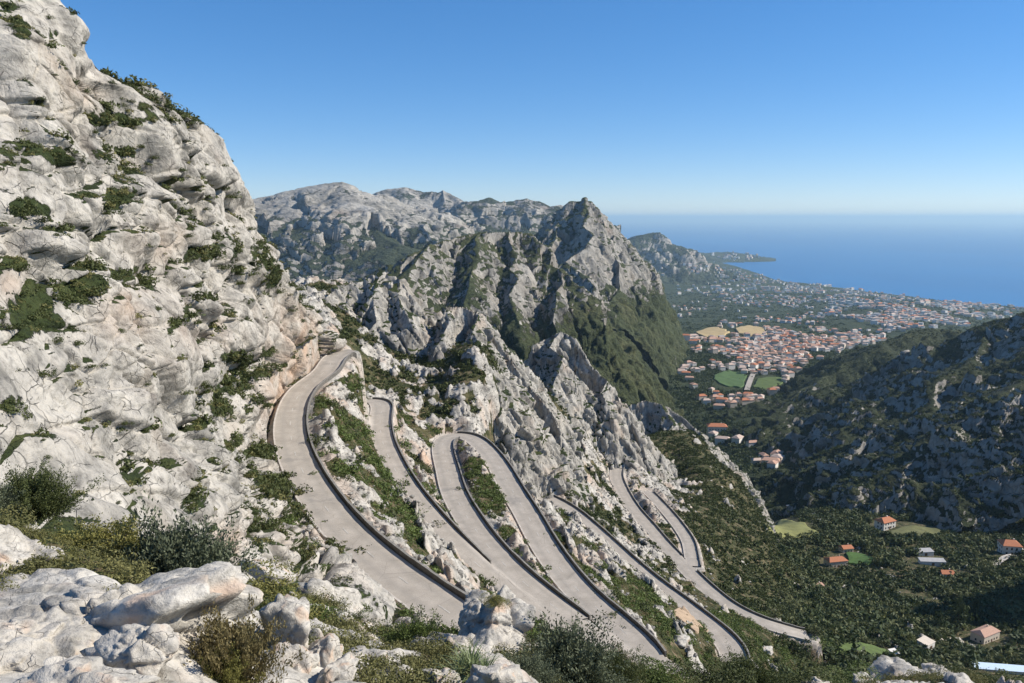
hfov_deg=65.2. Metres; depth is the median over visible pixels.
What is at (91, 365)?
shrub
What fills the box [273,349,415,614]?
kerb
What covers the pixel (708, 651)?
shrub
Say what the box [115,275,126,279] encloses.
shrub
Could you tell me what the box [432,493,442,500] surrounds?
shrub
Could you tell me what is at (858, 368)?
dark hill
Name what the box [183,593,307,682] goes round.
shrub
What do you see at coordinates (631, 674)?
shrub
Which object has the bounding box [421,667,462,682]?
boulder
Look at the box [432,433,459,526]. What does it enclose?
kerb
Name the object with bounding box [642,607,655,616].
shrub
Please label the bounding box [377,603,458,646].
shrub
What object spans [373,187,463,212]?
distant mountain
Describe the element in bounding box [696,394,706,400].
house
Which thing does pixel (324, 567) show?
shrub
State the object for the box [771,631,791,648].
shrub
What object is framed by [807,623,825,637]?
tree
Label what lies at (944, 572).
house
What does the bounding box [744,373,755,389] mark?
street
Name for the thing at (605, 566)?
shrub
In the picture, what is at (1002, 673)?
tree
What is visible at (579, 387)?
limestone crag
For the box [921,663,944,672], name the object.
boulder
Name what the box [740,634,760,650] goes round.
shrub
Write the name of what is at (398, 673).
shrub
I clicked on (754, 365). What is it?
house
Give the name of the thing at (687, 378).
house
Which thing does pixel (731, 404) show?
house
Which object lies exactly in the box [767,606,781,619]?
tree
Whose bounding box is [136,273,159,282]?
shrub
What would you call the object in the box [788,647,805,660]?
shrub
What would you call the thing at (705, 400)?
house
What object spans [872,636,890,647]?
tree
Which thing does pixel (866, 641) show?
tree
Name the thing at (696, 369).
house
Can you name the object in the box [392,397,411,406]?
shrub
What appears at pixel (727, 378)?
field
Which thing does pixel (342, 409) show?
shrub
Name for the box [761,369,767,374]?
house
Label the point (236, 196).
shrub
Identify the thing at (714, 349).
house
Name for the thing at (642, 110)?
sky
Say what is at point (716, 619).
parapet wall
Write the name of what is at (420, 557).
rubble
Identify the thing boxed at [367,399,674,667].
road
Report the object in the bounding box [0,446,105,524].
shrub
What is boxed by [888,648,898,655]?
hut
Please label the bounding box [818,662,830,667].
tree
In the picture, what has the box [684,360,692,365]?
house
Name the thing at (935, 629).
tree
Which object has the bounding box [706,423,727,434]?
house
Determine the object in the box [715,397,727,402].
house
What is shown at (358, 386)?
shrub
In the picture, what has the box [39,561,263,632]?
boulder
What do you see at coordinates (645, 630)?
parapet wall
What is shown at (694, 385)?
house
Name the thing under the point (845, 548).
house
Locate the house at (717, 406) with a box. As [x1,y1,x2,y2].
[713,403,724,409]
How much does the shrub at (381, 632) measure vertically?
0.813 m
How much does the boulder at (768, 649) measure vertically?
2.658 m
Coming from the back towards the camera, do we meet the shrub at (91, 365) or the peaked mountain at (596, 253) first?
the peaked mountain at (596, 253)
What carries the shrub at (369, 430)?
on the hillside
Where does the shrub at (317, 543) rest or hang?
on the hillside
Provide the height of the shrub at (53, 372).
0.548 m
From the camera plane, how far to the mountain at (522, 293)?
1008.62 m
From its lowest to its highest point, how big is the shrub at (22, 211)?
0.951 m
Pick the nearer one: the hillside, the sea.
the hillside
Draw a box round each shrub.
[0,321,27,329]
[0,399,27,414]
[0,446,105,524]
[0,482,33,512]
[16,205,47,215]
[16,264,30,271]
[21,407,33,419]
[25,311,44,319]
[33,215,52,222]
[37,370,49,376]
[44,368,56,377]
[46,512,153,558]
[50,289,68,298]
[50,522,120,543]
[52,334,63,343]
[60,292,84,301]
[72,340,85,345]
[74,300,87,304]
[85,364,99,368]
[87,284,107,294]
[102,207,124,214]
[109,521,234,572]
[111,490,273,583]
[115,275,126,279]
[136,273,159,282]
[181,390,193,394]
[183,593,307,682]
[186,642,265,682]
[194,319,202,323]
[200,384,211,389]
[217,264,230,269]
[222,408,235,417]
[224,385,239,395]
[226,192,241,198]
[229,438,241,447]
[236,557,324,619]
[237,358,249,363]
[242,370,263,376]
[254,591,271,610]
[256,258,268,263]
[260,352,269,356]
[260,402,273,408]
[265,568,296,592]
[268,273,278,280]
[281,508,293,515]
[290,543,297,551]
[292,486,303,495]
[294,286,306,290]
[306,433,330,447]
[309,599,364,632]
[313,446,339,457]
[313,540,322,547]
[314,398,338,406]
[320,563,329,571]
[321,419,340,428]
[330,471,359,481]
[331,573,353,582]
[336,405,348,413]
[340,596,382,627]
[342,460,365,472]
[345,391,361,400]
[345,419,359,428]
[349,430,361,438]
[351,381,364,389]
[351,449,368,463]
[361,424,375,437]
[361,602,373,612]
[366,626,399,640]
[367,664,415,678]
[377,500,388,507]
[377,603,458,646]
[387,425,399,432]
[391,485,406,494]
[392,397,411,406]
[396,478,409,486]
[399,438,411,449]
[406,468,417,476]
[407,451,419,461]
[412,463,434,474]
[423,438,434,447]
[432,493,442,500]
[480,576,497,587]
[480,593,511,608]
[487,512,497,518]
[501,533,510,540]
[503,638,577,682]
[512,547,522,555]
[518,605,639,682]
[525,561,542,569]
[564,490,575,496]
[585,541,595,547]
[594,559,608,569]
[595,635,654,682]
[607,609,622,618]
[608,587,624,599]
[630,654,690,682]
[633,601,650,611]
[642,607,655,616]
[653,653,757,682]
[657,629,666,641]
[666,607,675,620]
[688,633,697,644]
[704,644,713,654]
[707,639,786,682]
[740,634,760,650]
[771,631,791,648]
[772,658,846,682]
[773,643,790,658]
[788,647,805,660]
[789,638,812,652]
[797,654,819,664]
[802,625,815,635]
[809,634,833,646]
[819,660,880,682]
[930,662,1007,682]
[988,670,1023,682]
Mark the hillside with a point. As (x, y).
(489, 404)
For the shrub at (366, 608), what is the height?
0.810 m
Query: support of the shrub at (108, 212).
on the cliff
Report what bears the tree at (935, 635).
on the hillside
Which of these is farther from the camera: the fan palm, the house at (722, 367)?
the house at (722, 367)
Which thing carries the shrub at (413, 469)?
on the hillside
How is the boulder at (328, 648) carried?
on the ledge
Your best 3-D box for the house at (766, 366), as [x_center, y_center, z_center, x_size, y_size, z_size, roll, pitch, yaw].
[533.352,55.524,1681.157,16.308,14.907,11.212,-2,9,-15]
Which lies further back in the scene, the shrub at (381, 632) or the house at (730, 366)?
the house at (730, 366)
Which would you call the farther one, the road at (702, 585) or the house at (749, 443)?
the house at (749, 443)
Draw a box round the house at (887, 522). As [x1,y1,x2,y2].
[874,515,896,530]
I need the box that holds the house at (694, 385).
[689,382,697,388]
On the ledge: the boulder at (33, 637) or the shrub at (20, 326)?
the boulder at (33, 637)
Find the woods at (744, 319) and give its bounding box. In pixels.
[642,292,1021,409]
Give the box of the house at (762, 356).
[760,354,767,359]
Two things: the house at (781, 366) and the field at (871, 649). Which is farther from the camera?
the house at (781, 366)
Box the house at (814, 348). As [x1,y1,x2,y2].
[811,346,817,351]
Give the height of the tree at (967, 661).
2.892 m
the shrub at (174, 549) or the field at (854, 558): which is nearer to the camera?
the shrub at (174, 549)
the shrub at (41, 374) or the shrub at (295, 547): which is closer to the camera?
the shrub at (41, 374)
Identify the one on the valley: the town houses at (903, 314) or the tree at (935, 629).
the town houses at (903, 314)
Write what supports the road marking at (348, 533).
on the road at (386, 567)
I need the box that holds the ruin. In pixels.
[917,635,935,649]
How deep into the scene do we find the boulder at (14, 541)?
15.23 m
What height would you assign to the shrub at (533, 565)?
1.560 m
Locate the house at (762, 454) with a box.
[759,452,768,456]
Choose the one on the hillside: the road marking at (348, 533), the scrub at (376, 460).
the scrub at (376, 460)
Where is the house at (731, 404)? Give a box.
[727,400,737,407]
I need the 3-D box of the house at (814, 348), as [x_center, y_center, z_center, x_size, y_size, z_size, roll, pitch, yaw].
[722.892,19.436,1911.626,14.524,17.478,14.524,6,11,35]
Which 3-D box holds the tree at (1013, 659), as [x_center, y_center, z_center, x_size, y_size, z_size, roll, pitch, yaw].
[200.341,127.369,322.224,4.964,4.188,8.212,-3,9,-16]
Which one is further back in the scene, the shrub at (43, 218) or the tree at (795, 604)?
the tree at (795, 604)
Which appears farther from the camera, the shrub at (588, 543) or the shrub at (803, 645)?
the shrub at (803, 645)
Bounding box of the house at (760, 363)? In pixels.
[756,361,764,367]
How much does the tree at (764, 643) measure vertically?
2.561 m
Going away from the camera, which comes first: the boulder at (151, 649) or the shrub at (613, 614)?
the boulder at (151, 649)
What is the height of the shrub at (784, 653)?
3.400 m
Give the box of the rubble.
[276,275,976,669]
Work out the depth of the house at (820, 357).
1775.06 m
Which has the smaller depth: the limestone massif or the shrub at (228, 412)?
the shrub at (228, 412)
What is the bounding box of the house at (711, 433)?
[708,431,718,438]
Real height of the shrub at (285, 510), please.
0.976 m
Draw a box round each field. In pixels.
[675,606,707,633]
[696,327,729,337]
[714,370,746,387]
[735,325,766,336]
[752,376,782,389]
[766,519,816,537]
[829,642,888,657]
[845,552,876,564]
[889,525,948,536]
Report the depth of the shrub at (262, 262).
151.46 m
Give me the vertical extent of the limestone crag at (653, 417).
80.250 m
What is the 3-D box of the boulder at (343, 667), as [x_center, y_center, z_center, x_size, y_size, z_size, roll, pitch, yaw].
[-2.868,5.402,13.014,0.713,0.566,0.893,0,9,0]
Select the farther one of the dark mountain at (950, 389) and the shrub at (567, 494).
the dark mountain at (950, 389)
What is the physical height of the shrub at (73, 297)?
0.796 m
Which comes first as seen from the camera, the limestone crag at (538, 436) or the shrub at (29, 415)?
the shrub at (29, 415)
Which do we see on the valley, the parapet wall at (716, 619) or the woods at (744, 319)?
the woods at (744, 319)
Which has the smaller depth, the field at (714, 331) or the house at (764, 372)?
the house at (764, 372)
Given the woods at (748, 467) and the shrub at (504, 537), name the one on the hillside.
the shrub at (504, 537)
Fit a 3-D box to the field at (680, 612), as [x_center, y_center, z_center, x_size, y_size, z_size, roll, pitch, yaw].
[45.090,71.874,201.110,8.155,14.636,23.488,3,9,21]
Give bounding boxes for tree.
[759,602,772,611]
[761,639,779,648]
[762,575,772,581]
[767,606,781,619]
[772,656,781,663]
[777,590,788,597]
[785,637,801,651]
[789,602,802,609]
[799,651,810,658]
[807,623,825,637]
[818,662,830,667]
[827,653,844,664]
[860,637,871,644]
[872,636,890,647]
[917,651,936,661]
[928,626,943,636]
[930,610,946,631]
[932,632,942,639]
[939,626,951,635]
[945,593,979,629]
[952,648,963,657]
[964,660,975,667]
[984,655,993,662]
[993,667,1009,678]
[999,653,1019,664]
[1007,639,1022,645]
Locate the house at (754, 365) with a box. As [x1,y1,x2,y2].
[749,363,758,368]
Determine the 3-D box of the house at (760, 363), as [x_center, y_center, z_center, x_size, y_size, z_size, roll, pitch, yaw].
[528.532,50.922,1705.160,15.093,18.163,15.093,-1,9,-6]
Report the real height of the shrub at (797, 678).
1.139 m
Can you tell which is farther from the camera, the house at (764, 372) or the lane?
the house at (764, 372)
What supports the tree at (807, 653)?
on the hillside
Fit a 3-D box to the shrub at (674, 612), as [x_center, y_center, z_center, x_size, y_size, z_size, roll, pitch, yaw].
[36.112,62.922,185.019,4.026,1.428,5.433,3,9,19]
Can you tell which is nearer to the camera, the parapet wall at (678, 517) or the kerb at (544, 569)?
the kerb at (544, 569)
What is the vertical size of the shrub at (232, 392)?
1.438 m
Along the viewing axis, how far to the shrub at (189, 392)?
78.63 m
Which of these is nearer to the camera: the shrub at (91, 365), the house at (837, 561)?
the shrub at (91, 365)
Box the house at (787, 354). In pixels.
[784,352,792,356]
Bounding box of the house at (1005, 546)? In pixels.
[996,538,1023,554]
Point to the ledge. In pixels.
(37, 587)
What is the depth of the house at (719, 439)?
1089.31 m
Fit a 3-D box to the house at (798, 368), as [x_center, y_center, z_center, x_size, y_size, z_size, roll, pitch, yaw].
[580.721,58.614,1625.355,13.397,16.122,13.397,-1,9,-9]
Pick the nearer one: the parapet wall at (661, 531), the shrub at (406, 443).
the shrub at (406, 443)
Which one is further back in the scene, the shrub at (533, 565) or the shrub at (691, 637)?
the shrub at (691, 637)
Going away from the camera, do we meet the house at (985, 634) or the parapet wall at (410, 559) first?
the parapet wall at (410, 559)
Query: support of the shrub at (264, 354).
on the cliff
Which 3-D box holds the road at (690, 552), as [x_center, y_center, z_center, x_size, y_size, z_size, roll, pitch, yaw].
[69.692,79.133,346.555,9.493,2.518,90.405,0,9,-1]
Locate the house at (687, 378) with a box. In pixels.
[685,376,693,380]
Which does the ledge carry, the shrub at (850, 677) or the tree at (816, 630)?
the shrub at (850, 677)
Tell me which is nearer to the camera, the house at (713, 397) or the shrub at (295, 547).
the shrub at (295, 547)
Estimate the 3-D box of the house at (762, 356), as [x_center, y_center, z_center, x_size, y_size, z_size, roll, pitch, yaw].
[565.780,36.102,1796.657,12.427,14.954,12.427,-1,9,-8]
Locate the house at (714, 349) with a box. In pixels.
[710,347,717,353]
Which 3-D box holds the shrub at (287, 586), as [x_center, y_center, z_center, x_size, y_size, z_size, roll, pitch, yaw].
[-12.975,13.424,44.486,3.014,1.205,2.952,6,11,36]
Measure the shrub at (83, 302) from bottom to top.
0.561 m
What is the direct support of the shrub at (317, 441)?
on the hillside
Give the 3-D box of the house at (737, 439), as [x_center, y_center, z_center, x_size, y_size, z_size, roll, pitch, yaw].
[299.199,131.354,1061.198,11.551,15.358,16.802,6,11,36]
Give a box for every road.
[275,349,464,630]
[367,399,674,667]
[433,433,669,672]
[538,497,746,662]
[610,467,809,639]
[644,492,699,565]
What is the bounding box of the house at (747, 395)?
[743,393,752,396]
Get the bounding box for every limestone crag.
[323,271,443,356]
[415,306,594,511]
[524,332,678,483]
[628,400,778,540]
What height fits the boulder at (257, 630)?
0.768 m
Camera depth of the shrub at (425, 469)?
219.36 m
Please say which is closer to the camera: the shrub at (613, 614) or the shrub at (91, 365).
the shrub at (91, 365)
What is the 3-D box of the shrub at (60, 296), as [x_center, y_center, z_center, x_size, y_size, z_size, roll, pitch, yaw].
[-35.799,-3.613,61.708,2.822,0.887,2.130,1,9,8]
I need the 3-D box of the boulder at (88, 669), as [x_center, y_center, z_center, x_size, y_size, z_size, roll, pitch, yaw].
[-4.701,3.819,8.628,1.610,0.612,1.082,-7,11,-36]
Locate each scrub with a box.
[0,0,401,561]
[267,348,803,681]
[305,279,826,624]
[722,313,1023,531]
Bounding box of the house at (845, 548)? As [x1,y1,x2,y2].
[838,543,853,552]
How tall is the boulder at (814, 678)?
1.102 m
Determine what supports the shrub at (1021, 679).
on the ledge
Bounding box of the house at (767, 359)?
[764,357,772,362]
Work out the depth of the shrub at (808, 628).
259.45 m
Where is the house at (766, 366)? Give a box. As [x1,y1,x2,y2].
[761,364,769,368]
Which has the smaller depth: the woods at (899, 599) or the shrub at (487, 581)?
the shrub at (487, 581)
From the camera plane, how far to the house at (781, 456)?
911.25 m
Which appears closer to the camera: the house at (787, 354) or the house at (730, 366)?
the house at (730, 366)
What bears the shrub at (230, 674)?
on the ledge
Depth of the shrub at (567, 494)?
291.57 m
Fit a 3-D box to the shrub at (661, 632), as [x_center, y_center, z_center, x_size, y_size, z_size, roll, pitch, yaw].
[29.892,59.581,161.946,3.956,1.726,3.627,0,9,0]
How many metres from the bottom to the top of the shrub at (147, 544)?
1.868 m
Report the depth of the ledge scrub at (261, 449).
99.41 m
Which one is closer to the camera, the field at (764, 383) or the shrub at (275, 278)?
the shrub at (275, 278)
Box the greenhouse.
[973,662,1023,674]
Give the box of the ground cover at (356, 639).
[0,502,998,682]
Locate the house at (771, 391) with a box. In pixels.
[767,387,776,395]
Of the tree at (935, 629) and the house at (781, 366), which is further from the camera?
the house at (781, 366)
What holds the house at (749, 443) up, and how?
on the valley
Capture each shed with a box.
[914,548,933,556]
[918,557,945,566]
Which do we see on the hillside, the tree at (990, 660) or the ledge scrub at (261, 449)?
the tree at (990, 660)
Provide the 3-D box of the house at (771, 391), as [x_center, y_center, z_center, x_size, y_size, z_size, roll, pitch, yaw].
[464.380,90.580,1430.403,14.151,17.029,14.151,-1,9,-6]
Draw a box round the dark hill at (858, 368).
[777,328,961,399]
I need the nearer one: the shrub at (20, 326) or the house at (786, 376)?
the shrub at (20, 326)
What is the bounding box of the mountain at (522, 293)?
[348,231,683,416]
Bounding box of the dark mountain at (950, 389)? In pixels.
[722,312,1023,464]
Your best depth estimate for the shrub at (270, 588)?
25.04 m
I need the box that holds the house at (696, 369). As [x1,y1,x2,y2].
[693,367,699,372]
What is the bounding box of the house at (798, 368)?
[793,366,801,372]
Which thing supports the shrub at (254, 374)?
on the cliff
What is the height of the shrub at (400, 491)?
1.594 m
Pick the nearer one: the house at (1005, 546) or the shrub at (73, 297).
the shrub at (73, 297)
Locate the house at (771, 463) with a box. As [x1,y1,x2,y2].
[767,460,778,468]
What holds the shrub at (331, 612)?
on the ledge
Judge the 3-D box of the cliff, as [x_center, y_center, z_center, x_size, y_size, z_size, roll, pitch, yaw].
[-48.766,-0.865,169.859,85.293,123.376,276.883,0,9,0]
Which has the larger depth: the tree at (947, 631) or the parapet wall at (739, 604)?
the tree at (947, 631)
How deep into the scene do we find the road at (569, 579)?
174.98 m
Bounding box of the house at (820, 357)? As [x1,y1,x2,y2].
[816,355,823,359]
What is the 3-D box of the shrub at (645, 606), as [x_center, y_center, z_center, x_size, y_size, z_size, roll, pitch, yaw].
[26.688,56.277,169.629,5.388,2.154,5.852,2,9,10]
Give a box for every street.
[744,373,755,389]
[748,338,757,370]
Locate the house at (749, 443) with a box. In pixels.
[746,440,756,446]
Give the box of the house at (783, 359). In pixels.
[779,358,788,361]
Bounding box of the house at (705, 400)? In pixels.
[701,398,710,404]
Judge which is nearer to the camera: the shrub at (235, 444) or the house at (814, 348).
the shrub at (235, 444)
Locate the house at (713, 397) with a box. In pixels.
[709,394,719,401]
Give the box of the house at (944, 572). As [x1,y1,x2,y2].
[938,568,954,576]
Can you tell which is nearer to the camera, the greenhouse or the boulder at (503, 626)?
the boulder at (503, 626)
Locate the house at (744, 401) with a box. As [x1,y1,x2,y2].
[739,398,748,404]
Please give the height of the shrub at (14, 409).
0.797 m
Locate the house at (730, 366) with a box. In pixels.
[725,363,735,370]
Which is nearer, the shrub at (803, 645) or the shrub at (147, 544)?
the shrub at (147, 544)
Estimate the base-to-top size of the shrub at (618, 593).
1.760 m
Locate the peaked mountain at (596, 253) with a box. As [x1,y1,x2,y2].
[533,197,689,390]
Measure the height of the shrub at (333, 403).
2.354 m
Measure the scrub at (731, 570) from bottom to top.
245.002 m
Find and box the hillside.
[267,276,1023,679]
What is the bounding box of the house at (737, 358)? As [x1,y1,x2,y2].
[734,356,742,360]
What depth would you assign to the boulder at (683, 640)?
168.75 m
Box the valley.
[613,261,1023,509]
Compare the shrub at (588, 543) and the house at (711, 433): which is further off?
the house at (711, 433)
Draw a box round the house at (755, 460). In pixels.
[750,458,760,464]
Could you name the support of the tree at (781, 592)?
on the hillside
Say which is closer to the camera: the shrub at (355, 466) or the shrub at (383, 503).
the shrub at (383, 503)
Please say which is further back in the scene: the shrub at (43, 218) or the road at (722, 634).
the road at (722, 634)
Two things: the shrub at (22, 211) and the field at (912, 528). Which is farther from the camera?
the field at (912, 528)
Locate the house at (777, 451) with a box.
[770,449,782,456]
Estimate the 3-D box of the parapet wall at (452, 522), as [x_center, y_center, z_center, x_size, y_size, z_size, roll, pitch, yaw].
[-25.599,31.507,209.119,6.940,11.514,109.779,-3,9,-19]
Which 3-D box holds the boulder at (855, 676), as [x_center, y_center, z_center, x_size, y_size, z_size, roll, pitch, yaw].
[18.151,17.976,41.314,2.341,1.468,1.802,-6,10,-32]
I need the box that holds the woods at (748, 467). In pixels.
[642,348,844,508]
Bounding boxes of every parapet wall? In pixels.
[306,352,525,638]
[372,397,490,563]
[453,436,590,620]
[457,431,666,656]
[554,494,749,657]
[623,465,682,556]
[653,490,700,566]
[697,569,804,629]
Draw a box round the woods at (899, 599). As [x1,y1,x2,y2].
[772,503,1023,682]
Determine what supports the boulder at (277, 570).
on the ledge
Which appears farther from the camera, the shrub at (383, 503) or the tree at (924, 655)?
the tree at (924, 655)
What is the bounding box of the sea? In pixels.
[609,221,1023,306]
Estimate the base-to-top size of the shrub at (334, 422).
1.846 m
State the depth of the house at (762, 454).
933.89 m
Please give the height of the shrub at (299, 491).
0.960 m
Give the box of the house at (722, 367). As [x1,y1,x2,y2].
[718,365,725,370]
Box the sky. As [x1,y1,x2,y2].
[60,0,1023,220]
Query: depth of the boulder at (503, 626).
21.95 m
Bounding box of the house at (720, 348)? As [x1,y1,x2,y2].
[718,346,725,350]
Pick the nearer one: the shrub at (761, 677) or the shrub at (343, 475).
the shrub at (761, 677)
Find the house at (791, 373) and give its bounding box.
[784,370,794,377]
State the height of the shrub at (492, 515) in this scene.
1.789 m
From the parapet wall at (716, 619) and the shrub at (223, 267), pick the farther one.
the parapet wall at (716, 619)
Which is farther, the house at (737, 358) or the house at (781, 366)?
the house at (737, 358)
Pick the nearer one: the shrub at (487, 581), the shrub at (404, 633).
the shrub at (404, 633)
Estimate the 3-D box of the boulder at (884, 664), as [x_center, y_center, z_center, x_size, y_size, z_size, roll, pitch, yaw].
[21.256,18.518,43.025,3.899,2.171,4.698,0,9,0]
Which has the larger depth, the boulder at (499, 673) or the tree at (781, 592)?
the tree at (781, 592)
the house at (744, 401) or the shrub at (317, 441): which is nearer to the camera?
the shrub at (317, 441)
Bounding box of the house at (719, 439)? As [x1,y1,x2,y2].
[715,436,729,444]
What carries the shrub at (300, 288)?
on the cliff
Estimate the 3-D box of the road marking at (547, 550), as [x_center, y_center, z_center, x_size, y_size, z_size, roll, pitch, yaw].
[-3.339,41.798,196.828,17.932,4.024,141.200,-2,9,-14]
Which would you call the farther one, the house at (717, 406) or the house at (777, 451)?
the house at (717, 406)
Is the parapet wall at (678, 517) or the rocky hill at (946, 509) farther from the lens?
the rocky hill at (946, 509)
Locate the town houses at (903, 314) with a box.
[658,252,1023,345]
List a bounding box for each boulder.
[0,524,64,574]
[0,603,107,673]
[13,656,160,682]
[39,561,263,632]
[79,623,179,675]
[179,632,214,652]
[237,557,296,585]
[248,622,265,644]
[259,593,310,648]
[260,641,319,673]
[296,578,363,615]
[308,633,343,667]
[316,651,358,682]
[348,645,392,662]
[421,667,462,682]
[458,584,535,653]
[458,588,495,629]
[465,664,522,682]
[673,634,689,647]
[762,646,773,655]
[801,676,829,682]
[852,671,870,682]
[867,655,929,681]
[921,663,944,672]
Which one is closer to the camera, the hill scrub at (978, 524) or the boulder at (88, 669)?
the boulder at (88, 669)
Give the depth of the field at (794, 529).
532.34 m
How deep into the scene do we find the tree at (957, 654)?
304.86 m
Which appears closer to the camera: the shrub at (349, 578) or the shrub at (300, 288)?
the shrub at (349, 578)
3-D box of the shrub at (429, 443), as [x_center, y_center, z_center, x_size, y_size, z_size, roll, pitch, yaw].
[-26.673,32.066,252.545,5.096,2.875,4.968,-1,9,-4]
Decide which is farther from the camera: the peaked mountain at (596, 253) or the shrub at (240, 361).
the peaked mountain at (596, 253)
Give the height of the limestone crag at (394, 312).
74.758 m
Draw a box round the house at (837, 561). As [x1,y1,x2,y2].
[823,555,848,567]
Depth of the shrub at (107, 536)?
18.12 m
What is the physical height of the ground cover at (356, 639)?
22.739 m
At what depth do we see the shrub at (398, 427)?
230.00 m
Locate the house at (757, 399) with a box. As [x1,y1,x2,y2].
[755,396,763,401]
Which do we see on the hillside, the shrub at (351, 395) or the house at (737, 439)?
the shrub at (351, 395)
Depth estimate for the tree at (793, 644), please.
250.97 m
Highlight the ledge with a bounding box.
[0,520,1021,682]
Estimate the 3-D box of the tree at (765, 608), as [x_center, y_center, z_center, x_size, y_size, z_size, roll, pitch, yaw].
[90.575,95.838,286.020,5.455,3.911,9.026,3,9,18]
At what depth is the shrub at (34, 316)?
56.90 m
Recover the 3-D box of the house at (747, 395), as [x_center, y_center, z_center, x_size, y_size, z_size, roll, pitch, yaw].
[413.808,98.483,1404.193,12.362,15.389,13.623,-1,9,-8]
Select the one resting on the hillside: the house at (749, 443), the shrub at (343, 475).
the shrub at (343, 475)
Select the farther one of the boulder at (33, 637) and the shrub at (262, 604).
the shrub at (262, 604)
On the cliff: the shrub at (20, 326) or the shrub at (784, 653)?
the shrub at (20, 326)
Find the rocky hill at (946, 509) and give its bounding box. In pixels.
[750,386,1023,532]
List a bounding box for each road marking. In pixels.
[290,355,449,612]
[447,436,644,654]
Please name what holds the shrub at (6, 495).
on the ledge
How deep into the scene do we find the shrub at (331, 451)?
151.48 m
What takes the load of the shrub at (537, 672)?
on the ledge
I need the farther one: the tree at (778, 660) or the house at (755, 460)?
the house at (755, 460)
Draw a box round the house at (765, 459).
[761,457,779,465]
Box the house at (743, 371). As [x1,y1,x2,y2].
[741,368,747,373]
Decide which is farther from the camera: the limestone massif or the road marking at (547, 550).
the limestone massif
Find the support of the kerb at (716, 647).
on the road at (722, 634)
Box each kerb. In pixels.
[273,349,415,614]
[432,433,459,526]
[459,438,608,633]
[537,499,721,659]
[609,469,810,641]
[643,492,684,558]
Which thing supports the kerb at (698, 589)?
on the road at (702, 585)
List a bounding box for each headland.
[628,232,749,285]
[699,252,775,262]
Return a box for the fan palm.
[436,637,501,681]
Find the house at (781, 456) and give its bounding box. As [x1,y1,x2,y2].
[771,454,784,463]
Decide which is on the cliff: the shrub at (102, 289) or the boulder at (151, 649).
the shrub at (102, 289)
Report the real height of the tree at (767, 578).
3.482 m
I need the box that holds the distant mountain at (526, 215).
[439,197,620,233]
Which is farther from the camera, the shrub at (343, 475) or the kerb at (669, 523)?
the kerb at (669, 523)
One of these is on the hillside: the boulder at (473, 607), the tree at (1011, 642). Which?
the tree at (1011, 642)
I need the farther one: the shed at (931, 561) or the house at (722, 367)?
the house at (722, 367)
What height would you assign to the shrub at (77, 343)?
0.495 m
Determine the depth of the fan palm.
16.21 m
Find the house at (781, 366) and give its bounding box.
[778,365,786,369]
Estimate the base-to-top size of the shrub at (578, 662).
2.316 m
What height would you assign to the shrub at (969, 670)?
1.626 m
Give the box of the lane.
[994,554,1010,564]
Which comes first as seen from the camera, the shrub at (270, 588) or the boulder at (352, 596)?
the shrub at (270, 588)
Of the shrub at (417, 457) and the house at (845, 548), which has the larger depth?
the house at (845, 548)
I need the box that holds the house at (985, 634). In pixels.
[970,624,1000,643]
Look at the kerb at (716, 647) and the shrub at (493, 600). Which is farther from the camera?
the kerb at (716, 647)
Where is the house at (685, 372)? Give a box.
[681,371,690,374]
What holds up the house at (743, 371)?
on the valley
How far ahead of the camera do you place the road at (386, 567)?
121.92 m
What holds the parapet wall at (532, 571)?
on the road at (569, 579)
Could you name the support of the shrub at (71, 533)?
on the ledge
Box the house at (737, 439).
[731,434,743,443]
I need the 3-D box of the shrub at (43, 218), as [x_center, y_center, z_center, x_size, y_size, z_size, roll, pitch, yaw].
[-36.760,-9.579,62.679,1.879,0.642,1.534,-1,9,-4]
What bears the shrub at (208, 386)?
on the cliff
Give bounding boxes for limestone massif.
[253,182,492,281]
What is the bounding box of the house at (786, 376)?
[781,374,789,378]
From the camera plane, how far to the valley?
3536.37 m
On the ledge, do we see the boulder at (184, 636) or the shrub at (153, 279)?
the boulder at (184, 636)
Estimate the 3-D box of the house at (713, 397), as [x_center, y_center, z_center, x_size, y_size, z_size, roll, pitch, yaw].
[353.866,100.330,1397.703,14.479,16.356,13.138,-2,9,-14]
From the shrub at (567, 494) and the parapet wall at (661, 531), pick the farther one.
the parapet wall at (661, 531)
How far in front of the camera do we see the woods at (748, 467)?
1397.85 m
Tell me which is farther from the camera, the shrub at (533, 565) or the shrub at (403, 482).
the shrub at (403, 482)
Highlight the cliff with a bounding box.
[0,0,405,627]
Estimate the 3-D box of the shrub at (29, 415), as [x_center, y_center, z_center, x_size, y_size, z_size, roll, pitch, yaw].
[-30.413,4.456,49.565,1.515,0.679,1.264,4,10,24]
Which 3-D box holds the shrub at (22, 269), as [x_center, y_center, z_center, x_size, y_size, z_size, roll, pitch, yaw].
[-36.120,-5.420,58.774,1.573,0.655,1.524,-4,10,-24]

